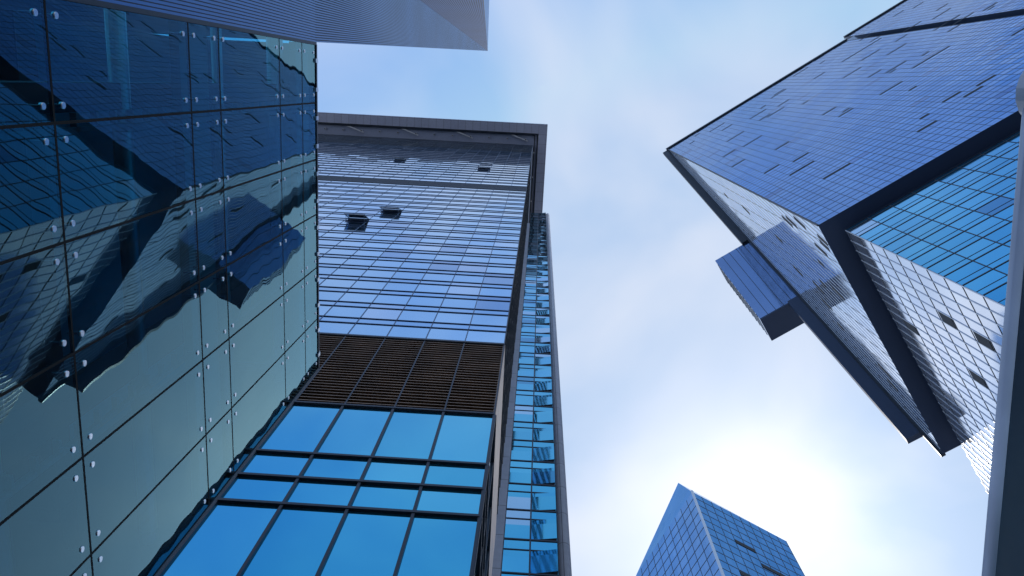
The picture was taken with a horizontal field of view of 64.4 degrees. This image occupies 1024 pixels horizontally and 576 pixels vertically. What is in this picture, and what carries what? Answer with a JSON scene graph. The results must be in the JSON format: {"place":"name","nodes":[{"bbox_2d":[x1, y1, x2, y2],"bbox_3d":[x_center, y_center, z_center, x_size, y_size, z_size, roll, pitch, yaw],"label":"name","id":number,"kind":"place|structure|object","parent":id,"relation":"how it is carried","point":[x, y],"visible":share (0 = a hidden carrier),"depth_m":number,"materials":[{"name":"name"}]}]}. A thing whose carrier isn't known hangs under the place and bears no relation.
{"place":"outdoors","nodes":[
{"label":"outdoors","id":0,"kind":"place"},
{"bbox_2d":[0,0,317,575],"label":"glass box panels","id":1,"kind":"object","parent":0,"point":[106,62],"visible":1,"depth_m":10.45,"materials":[{"name":"teal glass"}]},
{"bbox_2d":[0,0,319,575],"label":"panel joints","id":2,"kind":"object","parent":1,"relation":"attached to","point":[104,4],"visible":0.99,"depth_m":11.67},
{"bbox_2d":[32,8,316,575],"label":"glass panel fasteners","id":3,"kind":"object","parent":1,"relation":"attached to","point":[46,142],"visible":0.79,"depth_m":11.89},
{"bbox_2d":[162,112,547,575],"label":"tower","id":4,"kind":"structure","parent":0,"point":[225,537],"depth_m":29.96,"materials":[{"name":"blue glass"}]},
{"bbox_2d":[715,242,803,340],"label":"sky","id":5,"kind":"structure","parent":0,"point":[762,290],"depth_m":172.68,"materials":[{"name":"glass"}]},
{"label":"ground","id":6,"kind":"structure","parent":0,"visible":0},
{"bbox_2d":[100,0,488,50],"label":"building","id":7,"kind":"structure","parent":6,"relation":"on","point":[453,24],"depth_m":21.55,"materials":[{"name":"blue"}]},
{"bbox_2d":[158,134,532,575],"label":"window frames","id":8,"kind":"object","parent":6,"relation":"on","point":[485,532],"visible":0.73,"depth_m":46.26,"materials":[{"name":"grey"}]},
{"bbox_2d":[294,332,504,416],"bbox_3d":[-23.939,2.492,34.952,46.980,8.710,0.360,3,-76,1],"label":"louver","id":9,"kind":"object","parent":8,"relation":"attached to","point":[443,374],"visible":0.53,"depth_m":34.20,"materials":[{"name":"brown metal"}]},
{"bbox_2d":[491,213,571,575],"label":"tower wing","id":10,"kind":"structure","parent":6,"relation":"on","point":[532,537],"depth_m":52.09,"materials":[{"name":"blue glass"}]},
{"bbox_2d":[636,483,803,575],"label":"skyscraper","id":11,"kind":"structure","parent":6,"relation":"on","point":[682,494],"depth_m":210.74,"materials":[{"name":"blue glass"}]},
{"bbox_2d":[641,490,804,575],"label":"window frames","id":12,"kind":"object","parent":6,"relation":"on","point":[717,559],"visible":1,"depth_m":205.39,"materials":[{"name":"grey"}]},
{"bbox_2d":[666,0,1023,493],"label":"window frames","id":13,"kind":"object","parent":6,"relation":"on","point":[980,338],"visible":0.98,"depth_m":128.75,"materials":[{"name":"grey"}]},
{"bbox_2d":[663,150,922,443],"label":"facade edge trim","id":14,"kind":"structure","parent":13,"relation":"attached to","point":[897,419],"depth_m":145.85,"materials":[{"name":"grey metal"}]},
{"bbox_2d":[669,0,1023,494],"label":"skyscraper","id":15,"kind":"structure","parent":6,"relation":"on","point":[847,258],"depth_m":120.48,"materials":[{"name":"blue"}]},
{"bbox_2d":[981,71,1023,575],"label":"column","id":16,"kind":"structure","parent":6,"relation":"on","point":[1003,554],"depth_m":10.23,"materials":[{"name":"metal"}]}
]}

